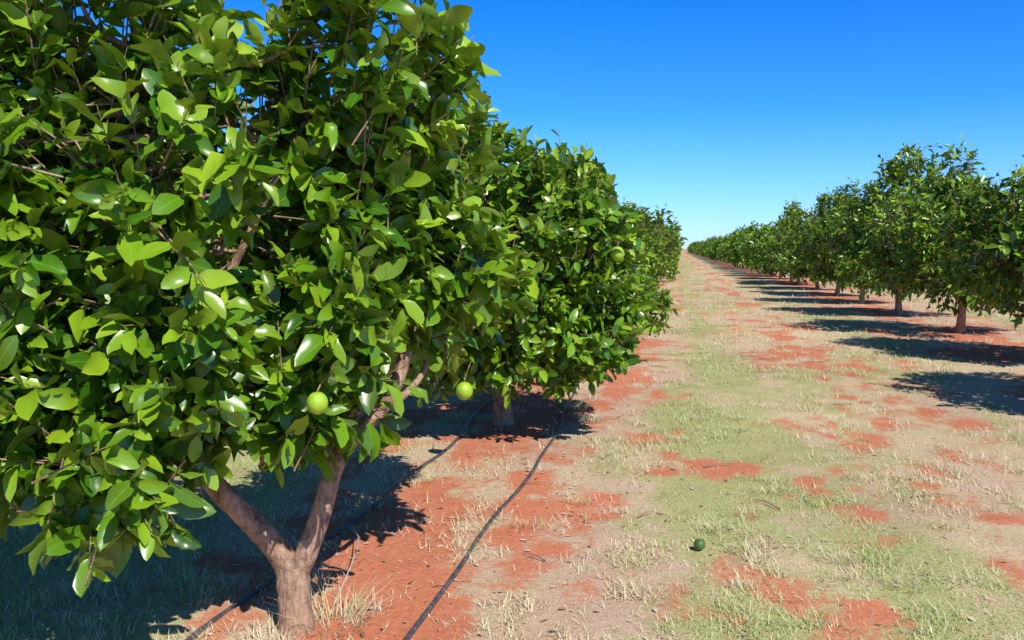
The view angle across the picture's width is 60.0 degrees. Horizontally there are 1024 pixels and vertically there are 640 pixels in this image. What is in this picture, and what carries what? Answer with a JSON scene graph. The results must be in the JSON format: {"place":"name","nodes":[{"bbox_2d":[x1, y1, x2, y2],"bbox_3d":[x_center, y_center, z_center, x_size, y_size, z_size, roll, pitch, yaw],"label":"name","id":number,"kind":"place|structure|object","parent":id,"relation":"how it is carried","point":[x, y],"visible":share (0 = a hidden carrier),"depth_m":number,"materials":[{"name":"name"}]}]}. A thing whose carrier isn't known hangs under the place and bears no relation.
{"place":"outdoors","nodes":[
{"label":"outdoors","id":0,"kind":"place"},
{"bbox_2d":[0,249,1023,639],"bbox_3d":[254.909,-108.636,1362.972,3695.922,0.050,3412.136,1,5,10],"label":"ground","id":1,"kind":"structure","parent":0,"point":[406,557],"depth_m":5.24,"materials":[{"name":"soil"}]},
{"bbox_2d":[113,149,244,266],"bbox_3d":[-5.230,-1.266,13.875,2.836,3.425,3.178,-3,6,-35],"label":"citrus tree","id":2,"kind":"object","parent":1,"relation":"on","point":[181,191],"visible":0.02,"depth_m":13.48,"materials":[{"name":"green plant"}]},
{"bbox_2d":[0,0,543,636],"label":"citrus tree","id":3,"kind":"object","parent":1,"relation":"on","point":[150,336],"visible":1,"depth_m":3.02,"materials":[{"name":"green plant"}]},
{"bbox_2d":[263,219,290,257],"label":"citrus tree","id":4,"kind":"object","parent":1,"relation":"on","point":[272,249],"visible":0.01,"depth_m":17.18,"materials":[{"name":"green plant"}]},
{"bbox_2d":[328,529,358,616],"bbox_3d":[-0.752,1.095,4.142,0.083,0.135,1.092,0,5,-5],"label":"feeder tube","id":5,"kind":"object","parent":1,"relation":"on","point":[347,572],"visible":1,"depth_m":3.80,"materials":[{"name":"beige"}]},
{"bbox_2d":[185,381,514,639],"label":"irrigation pipe","id":6,"kind":"object","parent":1,"relation":"on","point":[244,599],"visible":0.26,"depth_m":4.72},
{"bbox_2d":[403,379,580,639],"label":"irrigation pipe","id":7,"kind":"object","parent":1,"relation":"on","point":[428,609],"visible":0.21,"depth_m":4.46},
{"bbox_2d":[380,83,661,426],"bbox_3d":[-0.035,-0.574,7.328,2.557,3.086,2.674,4,6,38],"label":"citrus tree","id":8,"kind":"object","parent":1,"relation":"on","point":[590,303],"visible":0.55,"depth_m":6.74,"materials":[{"name":"green plant"}]},
{"bbox_2d":[34,337,1022,636],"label":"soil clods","id":9,"kind":"object","parent":1,"relation":"on","point":[560,505],"visible":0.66,"depth_m":4.85,"materials":[{"name":"red soil"}]},
{"bbox_2d":[517,151,680,341],"bbox_3d":[0.708,-0.808,11.519,2.925,2.870,2.610,1,5,15],"label":"citrus tree","id":10,"kind":"object","parent":1,"relation":"on","point":[665,300],"visible":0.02,"depth_m":11.21,"materials":[{"name":"green plant"}]},
{"bbox_2d":[619,197,672,279],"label":"citrus tree","id":11,"kind":"object","parent":1,"relation":"on","point":[654,231],"visible":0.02,"depth_m":23.66,"materials":[{"name":"green plant"}]},
{"bbox_2d":[605,181,688,283],"bbox_3d":[1.485,-1.167,15.732,2.890,2.910,2.980,2,5,24],"label":"citrus tree","id":12,"kind":"object","parent":1,"relation":"on","point":[665,255],"visible":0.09,"depth_m":15.87,"materials":[{"name":"green plant"}]},
{"bbox_2d":[628,217,666,299],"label":"citrus tree","id":13,"kind":"object","parent":1,"relation":"on","point":[658,267],"visible":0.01,"depth_m":19.55,"materials":[{"name":"green plant"}]},
{"bbox_2d":[622,201,680,286],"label":"citrus tree","id":14,"kind":"object","parent":1,"relation":"on","point":[670,277],"visible":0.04,"depth_m":27.83,"materials":[{"name":"green plant"}]},
{"bbox_2d":[693,539,704,550],"bbox_3d":[0.934,1.121,4.428,0.058,0.058,0.062,17,-15,-13],"label":"fallen lime","id":15,"kind":"object","parent":1,"relation":"on","point":[699,544],"visible":1,"depth_m":4.41,"materials":[{"name":"green plant"}]},
{"bbox_2d":[649,212,808,282],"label":"distant citrus tree rows","id":16,"kind":"object","parent":1,"relation":"on","point":[740,247],"visible":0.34,"depth_m":55.67,"materials":[{"name":"green plant"}]},
{"bbox_2d":[759,199,809,284],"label":"citrus tree","id":17,"kind":"object","parent":1,"relation":"on","point":[768,256],"visible":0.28,"depth_m":36.05,"materials":[{"name":"green plant"}]},
{"bbox_2d":[769,203,829,289],"bbox_3d":[11.042,-2.719,32.160,3.277,3.372,3.450,0,5,-3],"label":"citrus tree","id":18,"kind":"object","parent":1,"relation":"on","point":[786,256],"visible":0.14,"depth_m":32.26,"materials":[{"name":"green plant"}]},
{"bbox_2d":[789,187,849,295],"bbox_3d":[10.411,-2.454,27.942,3.603,3.539,3.020,3,6,34],"label":"citrus tree","id":19,"kind":"object","parent":1,"relation":"on","point":[825,201],"visible":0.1,"depth_m":28.03,"materials":[{"name":"green plant"}]},
{"bbox_2d":[797,175,887,303],"bbox_3d":[9.601,-2.175,24.106,3.399,3.599,3.296,-1,5,-15],"label":"citrus tree","id":20,"kind":"object","parent":1,"relation":"on","point":[815,229],"visible":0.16,"depth_m":24.16,"materials":[{"name":"green plant"}]},
{"bbox_2d":[818,142,955,315],"bbox_3d":[8.700,-2.002,19.786,3.566,3.960,3.182,-1,5,-16],"label":"citrus tree","id":21,"kind":"object","parent":1,"relation":"on","point":[846,254],"visible":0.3,"depth_m":19.54,"materials":[{"name":"green plant"}]},
{"bbox_2d":[859,134,1023,332],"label":"citrus tree","id":22,"kind":"object","parent":1,"relation":"on","point":[906,253],"visible":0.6,"depth_m":15.49,"materials":[{"name":"green plant"}]},
{"bbox_2d":[925,155,1023,329],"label":"citrus tree","id":23,"kind":"object","parent":1,"relation":"on","point":[991,227],"visible":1,"depth_m":11.91,"materials":[{"name":"green plant"}]},
{"bbox_2d":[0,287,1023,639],"bbox_3d":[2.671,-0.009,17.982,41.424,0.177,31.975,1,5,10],"label":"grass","id":24,"kind":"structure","parent":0,"point":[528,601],"depth_m":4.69,"materials":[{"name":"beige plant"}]},
{"bbox_2d":[5,315,1021,639],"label":"fallen leaves","id":25,"kind":"object","parent":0,"point":[531,535],"depth_m":4.65,"materials":[{"name":"brown plant"}]},
{"bbox_2d":[17,0,1023,248],"label":"sky","id":26,"kind":"structure","parent":0,"point":[720,113],"materials":[{"name":"blue"}]}
]}

